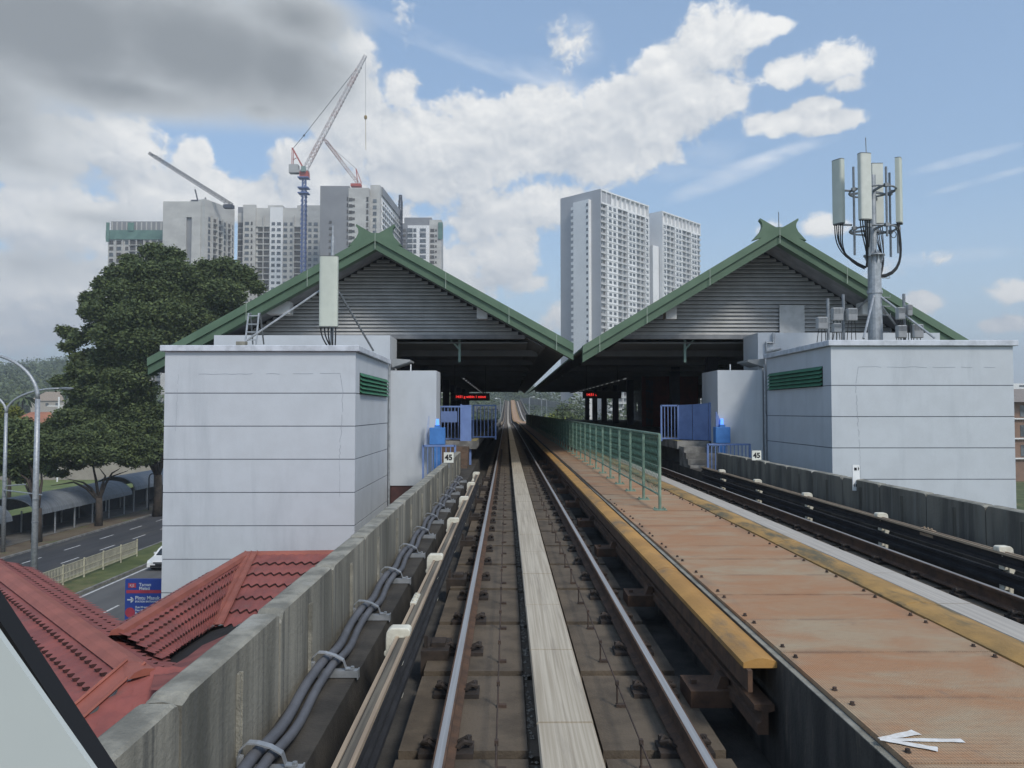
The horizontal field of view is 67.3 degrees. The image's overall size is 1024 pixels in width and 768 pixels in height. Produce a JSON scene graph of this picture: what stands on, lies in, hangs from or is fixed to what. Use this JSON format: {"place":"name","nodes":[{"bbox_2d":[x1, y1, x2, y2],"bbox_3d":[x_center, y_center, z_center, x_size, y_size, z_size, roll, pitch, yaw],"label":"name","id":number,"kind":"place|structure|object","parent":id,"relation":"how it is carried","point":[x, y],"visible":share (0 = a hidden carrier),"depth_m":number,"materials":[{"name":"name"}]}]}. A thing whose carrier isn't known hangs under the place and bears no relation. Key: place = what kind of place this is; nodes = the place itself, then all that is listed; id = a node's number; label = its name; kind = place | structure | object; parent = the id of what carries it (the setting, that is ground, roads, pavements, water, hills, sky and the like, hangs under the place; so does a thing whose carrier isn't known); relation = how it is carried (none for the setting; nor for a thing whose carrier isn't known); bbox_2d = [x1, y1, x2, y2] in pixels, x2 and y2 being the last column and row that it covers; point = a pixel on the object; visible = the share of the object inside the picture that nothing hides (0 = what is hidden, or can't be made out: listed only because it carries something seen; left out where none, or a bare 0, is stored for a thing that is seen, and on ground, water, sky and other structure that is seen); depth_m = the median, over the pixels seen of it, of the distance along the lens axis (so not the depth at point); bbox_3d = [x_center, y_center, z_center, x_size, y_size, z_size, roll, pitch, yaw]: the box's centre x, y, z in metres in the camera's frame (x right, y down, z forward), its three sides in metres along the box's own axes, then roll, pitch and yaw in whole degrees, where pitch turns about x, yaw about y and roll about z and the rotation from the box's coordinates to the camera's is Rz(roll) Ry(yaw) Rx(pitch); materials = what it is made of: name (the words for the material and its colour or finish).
{"place":"outdoors","nodes":[
{"label":"outdoors","id":0,"kind":"place"},
{"bbox_2d":[0,480,132,515],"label":"grass field","id":1,"kind":"structure","parent":0,"point":[47,484],"depth_m":110.21,"materials":[{"name":"green plant"}]},
{"bbox_2d":[0,402,25,497],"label":"tree","id":2,"kind":"object","parent":1,"relation":"on","point":[15,411],"visible":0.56,"depth_m":89.08,"materials":[{"name":"green plant"}]},
{"bbox_2d":[0,497,162,547],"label":"pavement","id":3,"kind":"structure","parent":0,"point":[17,538],"depth_m":74.19,"materials":[{"name":"grey concrete"}]},
{"bbox_2d":[0,506,12,523],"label":"covered walkway","id":4,"kind":"structure","parent":3,"relation":"on","point":[9,517],"depth_m":61.96,"materials":[{"name":"metal"}]},
{"bbox_2d":[0,480,131,536],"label":"covered walkway","id":5,"kind":"structure","parent":3,"relation":"on","point":[61,505],"depth_m":71.87,"materials":[{"name":"metal"}]},
{"bbox_2d":[98,470,163,511],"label":"covered walkway","id":6,"kind":"structure","parent":3,"relation":"on","point":[139,482],"depth_m":86.60,"materials":[{"name":"metal"}]},
{"bbox_2d":[3,513,162,580],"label":"road","id":7,"kind":"structure","parent":0,"point":[54,556],"depth_m":62.76,"materials":[{"name":"grey asphalt"}]},
{"bbox_2d":[21,519,162,612],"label":"road marking","id":8,"kind":"object","parent":7,"relation":"on","point":[112,582],"visible":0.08,"depth_m":51.75,"materials":[{"name":"white paint"}]},
{"bbox_2d":[0,558,186,737],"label":"tiled roof","id":9,"kind":"structure","parent":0,"point":[93,665],"depth_m":11.36,"materials":[{"name":"red tile"}]},
{"bbox_2d":[106,550,333,689],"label":"tiled roof","id":10,"kind":"structure","parent":9,"relation":"on","point":[229,596],"depth_m":14.47,"materials":[{"name":"red tile"}]},
{"bbox_2d":[79,566,161,713],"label":"road","id":11,"kind":"structure","parent":0,"point":[108,597],"depth_m":45.73,"materials":[{"name":"grey asphalt"}]},
{"bbox_2d":[147,546,162,568],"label":"parked car","id":12,"kind":"object","parent":11,"relation":"on","point":[154,561],"visible":0.28,"depth_m":52.80,"materials":[{"name":"white paint"}]},
{"bbox_2d":[160,345,390,626],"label":"service tower","id":13,"kind":"structure","parent":0,"point":[276,447],"depth_m":19.91,"materials":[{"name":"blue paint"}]},
{"bbox_2d":[245,313,264,344],"bbox_3d":[-7.654,-1.621,22.892,0.427,0.962,0.882,0,-2,0],"label":"step ladder","id":14,"kind":"object","parent":13,"relation":"on","point":[251,324],"visible":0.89,"depth_m":22.66,"materials":[{"name":"metal"}]},
{"bbox_2d":[236,226,373,350],"bbox_3d":[-5.755,-2.648,22.567,4.306,4.024,1.189,1,-3,-36],"label":"panel antenna","id":15,"kind":"object","parent":13,"relation":"on","point":[327,291],"visible":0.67,"depth_m":22.30,"materials":[{"name":"metal"}]},
{"bbox_2d":[21,392,555,419],"bbox_3d":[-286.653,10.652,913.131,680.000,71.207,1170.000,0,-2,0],"label":"hills","id":16,"kind":"structure","parent":0,"point":[28,411],"depth_m":638.64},
{"bbox_2d":[0,354,557,442],"bbox_3d":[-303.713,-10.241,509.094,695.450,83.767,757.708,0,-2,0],"label":"wood","id":17,"kind":"object","parent":16,"relation":"on","point":[15,380],"visible":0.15,"depth_m":455.58,"materials":[{"name":"green plant"}]},
{"bbox_2d":[520,398,568,408],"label":"flyover","id":18,"kind":"object","parent":16,"relation":"on","point":[553,404],"visible":0.77,"depth_m":400.41,"materials":[{"name":"concrete"}]},
{"bbox_2d":[441,386,701,419],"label":"wood","id":19,"kind":"object","parent":16,"relation":"on","point":[518,395],"visible":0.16,"depth_m":573.20,"materials":[{"name":"green plant"}]},
{"bbox_2d":[422,445,455,478],"bbox_3d":[-2.303,2.518,24.310,1.070,1.190,0.060,0,-2,0],"label":"railing","id":20,"kind":"object","parent":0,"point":[441,446],"visible":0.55,"depth_m":24.30,"materials":[{"name":"blue metal"}]},
{"bbox_2d":[0,0,1023,398],"label":"sky","id":21,"kind":"structure","parent":0,"point":[722,116],"materials":[{"name":"blue"}]},
{"bbox_2d":[78,481,1023,711],"bbox_3d":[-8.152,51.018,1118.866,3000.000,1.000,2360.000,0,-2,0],"label":"ground","id":22,"kind":"structure","parent":0,"point":[1020,495],"depth_m":97.70,"materials":[{"name":"green plant"}]},
{"bbox_2d":[7,397,34,414],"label":"palm tree","id":23,"kind":"object","parent":22,"relation":"on","point":[28,400],"visible":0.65,"depth_m":183.71,"materials":[{"name":"green plant"}]},
{"bbox_2d":[21,412,51,422],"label":"house","id":24,"kind":"structure","parent":22,"relation":"on","point":[43,415],"depth_m":151.89,"materials":[{"name":"orange tile"}]},
{"bbox_2d":[31,392,66,411],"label":"house","id":25,"kind":"structure","parent":22,"relation":"on","point":[48,401],"depth_m":328.49,"materials":[{"name":"beige paint"}]},
{"bbox_2d":[0,460,150,479],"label":"boundary wall","id":26,"kind":"structure","parent":22,"relation":"on","point":[85,473],"depth_m":123.10,"materials":[{"name":"grey concrete"}]},
{"bbox_2d":[0,504,162,557],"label":"verge","id":27,"kind":"structure","parent":22,"relation":"on","point":[24,546],"depth_m":68.81,"materials":[{"name":"green plant"}]},
{"bbox_2d":[0,415,57,542],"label":"tree","id":28,"kind":"object","parent":27,"relation":"on","point":[20,446],"visible":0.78,"depth_m":63.61,"materials":[{"name":"green plant"}]},
{"bbox_2d":[0,387,73,551],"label":"street lamp","id":29,"kind":"object","parent":27,"relation":"on","point":[3,515],"visible":0.98,"depth_m":59.41,"materials":[{"name":"metal"}]},
{"bbox_2d":[42,406,164,525],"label":"tree","id":30,"kind":"object","parent":27,"relation":"on","point":[92,437],"visible":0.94,"depth_m":73.41,"materials":[{"name":"green plant"}]},
{"bbox_2d":[1,511,162,558],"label":"kerb","id":31,"kind":"structure","parent":22,"relation":"on","point":[43,546],"depth_m":66.20,"materials":[{"name":"grey concrete"}]},
{"bbox_2d":[56,542,161,591],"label":"median strip","id":32,"kind":"object","parent":22,"relation":"on","point":[94,577],"depth_m":52.35,"materials":[{"name":"green plant"}]},
{"bbox_2d":[0,355,39,569],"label":"street lamp","id":33,"kind":"object","parent":32,"relation":"on","point":[34,529],"visible":0.97,"depth_m":43.26,"materials":[{"name":"metal"}]},
{"bbox_2d":[44,539,137,585],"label":"median fence","id":34,"kind":"object","parent":32,"relation":"on","point":[122,553],"visible":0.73,"depth_m":51.16,"materials":[{"name":"beige metal"}]},
{"bbox_2d":[74,563,146,595],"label":"kerb","id":35,"kind":"structure","parent":22,"relation":"on","point":[109,580],"depth_m":49.48,"materials":[{"name":"grey concrete"}]},
{"bbox_2d":[106,221,162,400],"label":"apartment tower","id":36,"kind":"structure","parent":22,"relation":"on","point":[126,237],"depth_m":378.04,"materials":[{"name":"concrete"}]},
{"bbox_2d":[125,578,161,679],"bbox_3d":[-12.784,9.337,26.696,1.254,5.130,0.237,0,-2,0],"label":"direction sign","id":37,"kind":"object","parent":22,"relation":"on","point":[141,594],"visible":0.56,"depth_m":26.66,"materials":[{"name":"metal"}]},
{"bbox_2d":[46,241,267,516],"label":"tree","id":38,"kind":"object","parent":22,"relation":"on","point":[148,306],"visible":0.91,"depth_m":77.52,"materials":[{"name":"green plant"}]},
{"bbox_2d":[160,201,201,422],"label":"apartment tower","id":39,"kind":"structure","parent":22,"relation":"on","point":[182,220],"depth_m":364.79,"materials":[{"name":"concrete"}]},
{"bbox_2d":[198,199,234,260],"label":"apartment tower","id":40,"kind":"structure","parent":22,"relation":"on","point":[217,228],"depth_m":371.83,"materials":[{"name":"concrete"}]},
{"bbox_2d":[148,152,234,208],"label":"tower crane","id":41,"kind":"object","parent":40,"relation":"on","point":[228,206],"visible":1,"depth_m":367.99,"materials":[{"name":"grey metal"}]},
{"bbox_2d":[237,205,319,306],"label":"apartment tower","id":42,"kind":"structure","parent":22,"relation":"on","point":[268,243],"depth_m":387.66,"materials":[{"name":"concrete"}]},
{"bbox_2d":[240,263,299,306],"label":"window","id":43,"kind":"structure","parent":42,"relation":"in","point":[295,264],"depth_m":387.30,"materials":[{"name":"grey glass"}]},
{"bbox_2d":[245,264,316,301],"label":"window","id":44,"kind":"structure","parent":42,"relation":"in","point":[309,265],"depth_m":386.82,"materials":[{"name":"grey glass"}]},
{"bbox_2d":[289,55,366,273],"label":"tower crane","id":45,"kind":"object","parent":22,"relation":"on","point":[303,173],"visible":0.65,"depth_m":354.68,"materials":[{"name":"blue metal"}]},
{"bbox_2d":[320,186,349,254],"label":"apartment tower","id":46,"kind":"structure","parent":22,"relation":"on","point":[334,206],"depth_m":360.37,"materials":[{"name":"concrete"}]},
{"bbox_2d":[147,218,573,505],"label":"station hall","id":47,"kind":"structure","parent":22,"relation":"on","point":[408,308],"depth_m":28.44,"materials":[{"name":"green metal"}]},
{"bbox_2d":[441,420,497,467],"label":"station platform","id":48,"kind":"structure","parent":47,"relation":"attached to","point":[474,444],"depth_m":30.82,"materials":[{"name":"concrete"}]},
{"bbox_2d":[424,416,445,468],"bbox_3d":[-2.518,2.148,24.997,0.690,2.220,0.350,0,-2,0],"label":"control cabinet","id":49,"kind":"object","parent":48,"relation":"on","point":[435,434],"visible":0.91,"depth_m":24.85,"materials":[{"name":"blue metal"}]},
{"bbox_2d":[440,404,495,464],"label":"platform gate","id":50,"kind":"structure","parent":48,"relation":"on","point":[465,421],"depth_m":27.93,"materials":[{"name":"blue metal"}]},
{"bbox_2d":[451,365,489,400],"bbox_3d":[-2.068,-0.188,38.135,1.922,2.023,0.262,0,-2,0],"label":"display board","id":51,"kind":"object","parent":47,"relation":"hanging from","point":[485,396],"visible":1,"depth_m":37.99,"materials":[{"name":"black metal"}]},
{"bbox_2d":[348,185,400,245],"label":"apartment tower","id":52,"kind":"structure","parent":22,"relation":"on","point":[367,207],"depth_m":362.27,"materials":[{"name":"concrete"}]},
{"bbox_2d":[323,138,361,187],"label":"tower crane","id":53,"kind":"object","parent":52,"relation":"on","point":[357,184],"visible":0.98,"depth_m":364.81,"materials":[{"name":"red metal"}]},
{"bbox_2d":[398,195,402,247],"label":"crane mast","id":54,"kind":"object","parent":52,"relation":"on","point":[400,203],"visible":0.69,"depth_m":407.35,"materials":[{"name":"blue metal"}]},
{"bbox_2d":[390,364,439,503],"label":"platform end wall","id":55,"kind":"structure","parent":22,"relation":"on","point":[414,400],"depth_m":25.45,"materials":[{"name":"blue paint"}]},
{"bbox_2d":[403,218,442,397],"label":"apartment tower","id":56,"kind":"structure","parent":22,"relation":"on","point":[422,238],"depth_m":430.57,"materials":[{"name":"concrete"}]},
{"bbox_2d":[549,411,584,419],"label":"tree","id":57,"kind":"object","parent":22,"relation":"on","point":[572,416],"visible":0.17,"depth_m":208.88,"materials":[{"name":"green plant"}]},
{"bbox_2d":[554,400,590,419],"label":"tree","id":58,"kind":"object","parent":22,"relation":"on","point":[580,410],"visible":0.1,"depth_m":249.52,"materials":[{"name":"green plant"}]},
{"bbox_2d":[560,189,649,419],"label":"apartment tower","id":59,"kind":"structure","parent":22,"relation":"on","point":[604,257],"depth_m":375.31,"materials":[{"name":"grey paint"}]},
{"bbox_2d":[586,253,648,418],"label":"window","id":60,"kind":"structure","parent":59,"relation":"in","point":[610,257],"depth_m":378.23,"materials":[{"name":"grey glass"}]},
{"bbox_2d":[649,211,701,403],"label":"apartment tower","id":61,"kind":"structure","parent":22,"relation":"on","point":[674,251],"depth_m":413.68,"materials":[{"name":"grey paint"}]},
{"bbox_2d":[702,364,762,459],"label":"platform end wall","id":62,"kind":"structure","parent":22,"relation":"on","point":[734,398],"depth_m":26.36,"materials":[{"name":"blue paint"}]},
{"bbox_2d":[527,212,968,459],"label":"station hall","id":63,"kind":"structure","parent":22,"relation":"on","point":[772,288],"depth_m":28.56,"materials":[{"name":"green metal"}]},
{"bbox_2d":[582,365,620,398],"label":"display board","id":64,"kind":"object","parent":63,"relation":"hanging from","point":[586,394],"visible":1,"depth_m":42.05,"materials":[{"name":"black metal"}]},
{"bbox_2d":[763,340,1017,508],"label":"service tower","id":65,"kind":"structure","parent":22,"relation":"on","point":[935,416],"depth_m":21.08,"materials":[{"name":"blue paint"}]},
{"bbox_2d":[816,298,829,341],"bbox_3d":[9.177,-1.695,22.604,0.488,1.690,0.262,1,-2,-16],"label":"radio stand","id":66,"kind":"object","parent":65,"relation":"on","point":[822,323],"visible":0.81,"depth_m":22.58,"materials":[{"name":"metal"}]},
{"bbox_2d":[831,294,857,339],"bbox_3d":[9.891,-1.766,22.941,0.759,1.856,0.307,0,-2,0],"label":"radio stand","id":67,"kind":"object","parent":65,"relation":"on","point":[837,314],"visible":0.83,"depth_m":22.83,"materials":[{"name":"metal"}]},
{"bbox_2d":[832,137,934,339],"bbox_3d":[11.629,-4.056,24.923,2.687,6.374,6.498,-1,-2,16],"label":"antenna mast","id":68,"kind":"object","parent":65,"relation":"on","point":[870,193],"visible":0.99,"depth_m":23.41,"materials":[{"name":"metal"}]},
{"bbox_2d":[895,294,923,339],"bbox_3d":[11.826,-1.774,22.955,0.787,1.873,0.307,0,-2,0],"label":"radio stand","id":69,"kind":"object","parent":65,"relation":"on","point":[901,330],"visible":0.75,"depth_m":22.83,"materials":[{"name":"metal"}]},
{"bbox_2d":[256,401,1023,767],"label":"railway deck","id":70,"kind":"structure","parent":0,"point":[322,733],"depth_m":6.92,"materials":[{"name":"concrete"}]},
{"bbox_2d":[0,590,116,767],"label":"train window post","id":71,"kind":"object","parent":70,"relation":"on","point":[44,723],"visible":1,"depth_m":0.88,"materials":[{"name":"black plastic"}]},
{"bbox_2d":[98,452,460,767],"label":"parapet wall","id":72,"kind":"structure","parent":70,"relation":"on","point":[222,701],"depth_m":4.49,"materials":[{"name":"concrete"}]},
{"bbox_2d":[444,452,453,468],"bbox_3d":[-1.536,1.859,18.677,0.236,0.400,0.056,0,-2,0],"label":"number sign","id":73,"kind":"object","parent":72,"relation":"attached to","point":[448,457],"visible":1,"depth_m":18.66,"materials":[{"name":"metal"}]},
{"bbox_2d":[446,569,466,599],"bbox_3d":[-0.691,2.509,9.673,0.240,0.385,0.400,0,-2,0],"label":"bracket foot","id":74,"kind":"object","parent":70,"relation":"on","point":[456,579],"visible":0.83,"depth_m":9.48},
{"bbox_2d":[460,533,475,555],"bbox_3d":[-0.712,2.609,12.501,0.240,0.385,0.400,0,-2,0],"label":"bracket foot","id":75,"kind":"object","parent":70,"relation":"on","point":[468,541],"visible":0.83,"depth_m":12.30},
{"bbox_2d":[469,511,481,526],"bbox_3d":[-0.732,2.709,15.329,0.240,0.385,0.400,0,-2,0],"label":"bracket foot","id":76,"kind":"object","parent":70,"relation":"on","point":[474,516],"visible":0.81,"depth_m":15.15},
{"bbox_2d":[502,401,525,425],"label":"track slab","id":77,"kind":"structure","parent":70,"relation":"on","point":[509,411],"depth_m":255.88,"materials":[{"name":"concrete"}]},
{"bbox_2d":[393,426,736,767],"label":"track slab","id":78,"kind":"structure","parent":70,"relation":"on","point":[617,737],"depth_m":6.44,"materials":[{"name":"concrete"}]},
{"bbox_2d":[421,635,451,677],"bbox_3d":[-0.670,2.409,6.845,0.240,0.385,0.400,0,-2,0],"label":"bracket foot","id":79,"kind":"object","parent":78,"relation":"on","point":[435,649],"visible":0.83,"depth_m":6.67},
{"bbox_2d":[331,472,479,767],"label":"power rail","id":80,"kind":"object","parent":79,"relation":"on","point":[362,746],"visible":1,"depth_m":5.38,"materials":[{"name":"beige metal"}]},
{"bbox_2d":[418,402,506,767],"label":"running rail","id":81,"kind":"object","parent":78,"relation":"on","point":[447,748],"visible":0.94,"depth_m":6.41,"materials":[{"name":"metal"}]},
{"bbox_2d":[494,439,505,767],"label":"signal wire","id":82,"kind":"object","parent":78,"relation":"on","point":[501,705],"visible":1,"depth_m":6.59,"materials":[{"name":"metal"}]},
{"bbox_2d":[514,518,538,767],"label":"grit","id":83,"kind":"object","parent":78,"relation":"on","point":[525,653],"visible":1,"depth_m":6.88,"materials":[{"name":"gravel"}]},
{"bbox_2d":[507,401,605,767],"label":"reaction strip","id":84,"kind":"object","parent":78,"relation":"on","point":[567,735],"visible":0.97,"depth_m":6.05,"materials":[{"name":"metal"}]},
{"bbox_2d":[515,433,651,767],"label":"signal wire","id":85,"kind":"object","parent":78,"relation":"on","point":[624,705],"visible":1,"depth_m":6.60,"materials":[{"name":"metal"}]},
{"bbox_2d":[510,414,718,767],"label":"running rail","id":86,"kind":"object","parent":78,"relation":"on","point":[687,744],"visible":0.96,"depth_m":6.32,"materials":[{"name":"metal"}]},
{"bbox_2d":[558,420,716,469],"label":"station platform","id":87,"kind":"structure","parent":70,"relation":"on","point":[692,453],"depth_m":29.58,"materials":[{"name":"concrete"}]},
{"bbox_2d":[641,376,697,426],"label":"partition wall","id":88,"kind":"structure","parent":87,"relation":"on","point":[688,390],"depth_m":52.08,"materials":[{"name":"black"}]},
{"bbox_2d":[660,403,710,445],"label":"platform gate","id":89,"kind":"structure","parent":87,"relation":"on","point":[700,414],"depth_m":27.96,"materials":[{"name":"blue metal"}]},
{"bbox_2d":[679,404,691,439],"bbox_3d":[6.350,1.389,28.175,0.033,1.280,0.637,2,-3,-39],"label":"door leaf","id":90,"kind":"structure","parent":89,"relation":"in","point":[685,411],"depth_m":28.14,"materials":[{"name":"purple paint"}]},
{"bbox_2d":[692,403,707,439],"bbox_3d":[6.764,1.350,27.630,0.032,1.320,0.743,1,-3,-36],"label":"door leaf","id":91,"kind":"structure","parent":89,"relation":"in","point":[699,411],"depth_m":27.61,"materials":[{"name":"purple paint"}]},
{"bbox_2d":[713,411,730,452],"bbox_3d":[7.139,2.114,26.169,0.500,2.370,0.350,0,-2,0],"label":"control cabinet","id":92,"kind":"object","parent":87,"relation":"on","point":[721,433],"visible":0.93,"depth_m":26.02,"materials":[{"name":"blue metal"}]},
{"bbox_2d":[707,444,750,469],"bbox_3d":[7.126,2.553,25.278,1.440,1.190,0.060,0,-2,0],"label":"railing","id":93,"kind":"object","parent":87,"relation":"on","point":[749,447],"visible":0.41,"depth_m":25.27,"materials":[{"name":"blue metal"}]},
{"bbox_2d":[511,400,1023,767],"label":"walkway","id":94,"kind":"structure","parent":70,"relation":"on","point":[859,677],"depth_m":5.06,"materials":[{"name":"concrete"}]},
{"bbox_2d":[526,414,666,510],"bbox_3d":[2.075,2.890,54.263,0.200,1.232,83.990,0,-2,0],"label":"metal railing","id":95,"kind":"object","parent":94,"relation":"on","point":[545,424],"visible":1,"depth_m":18.26,"materials":[{"name":"green metal"}]},
{"bbox_2d":[511,405,776,734],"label":"yellow cover","id":96,"kind":"object","parent":94,"relation":"on","point":[727,650],"visible":0.93,"depth_m":6.71,"materials":[{"name":"metal"}]},
{"bbox_2d":[514,400,1023,667],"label":"yellow cover","id":97,"kind":"object","parent":70,"relation":"on","point":[1007,647],"visible":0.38,"depth_m":6.78,"materials":[{"name":"metal"}]},
{"bbox_2d":[571,437,1023,624],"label":"track slab","id":98,"kind":"structure","parent":70,"relation":"on","point":[979,603],"depth_m":10.54,"materials":[{"name":"concrete"}]},
{"bbox_2d":[517,401,1023,642],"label":"reaction strip","id":99,"kind":"object","parent":98,"relation":"on","point":[1003,625],"visible":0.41,"depth_m":9.40,"materials":[{"name":"metal"}]},
{"bbox_2d":[518,401,1023,621],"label":"running rail","id":100,"kind":"object","parent":98,"relation":"on","point":[962,586],"visible":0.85,"depth_m":10.94,"materials":[{"name":"metal"}]},
{"bbox_2d":[700,466,1023,593],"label":"power rail","id":101,"kind":"object","parent":70,"relation":"on","point":[1007,560],"visible":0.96,"depth_m":11.22,"materials":[{"name":"metal"}]},
{"bbox_2d":[717,453,1023,555],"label":"parapet wall","id":102,"kind":"structure","parent":70,"relation":"on","point":[989,525],"depth_m":12.44,"materials":[{"name":"concrete"}]},
{"bbox_2d":[852,465,859,490],"bbox_3d":[6.307,1.717,14.101,0.130,0.470,0.026,0,-2,0],"label":"marker plate","id":103,"kind":"object","parent":102,"relation":"attached to","point":[855,472],"visible":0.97,"depth_m":14.10,"materials":[{"name":"white paint"}]},
{"bbox_2d":[1014,389,1023,480],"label":"row building","id":104,"kind":"structure","parent":0,"point":[1019,423],"depth_m":120.35,"materials":[{"name":"beige concrete"}]},
{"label":"deck ledge","id":105,"kind":"structure","parent":0,"visible":0},
{"bbox_2d":[236,475,466,767],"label":"cable conduit","id":106,"kind":"object","parent":105,"relation":"on","point":[322,674],"visible":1,"depth_m":5.49,"materials":[{"name":"grey plastic"}]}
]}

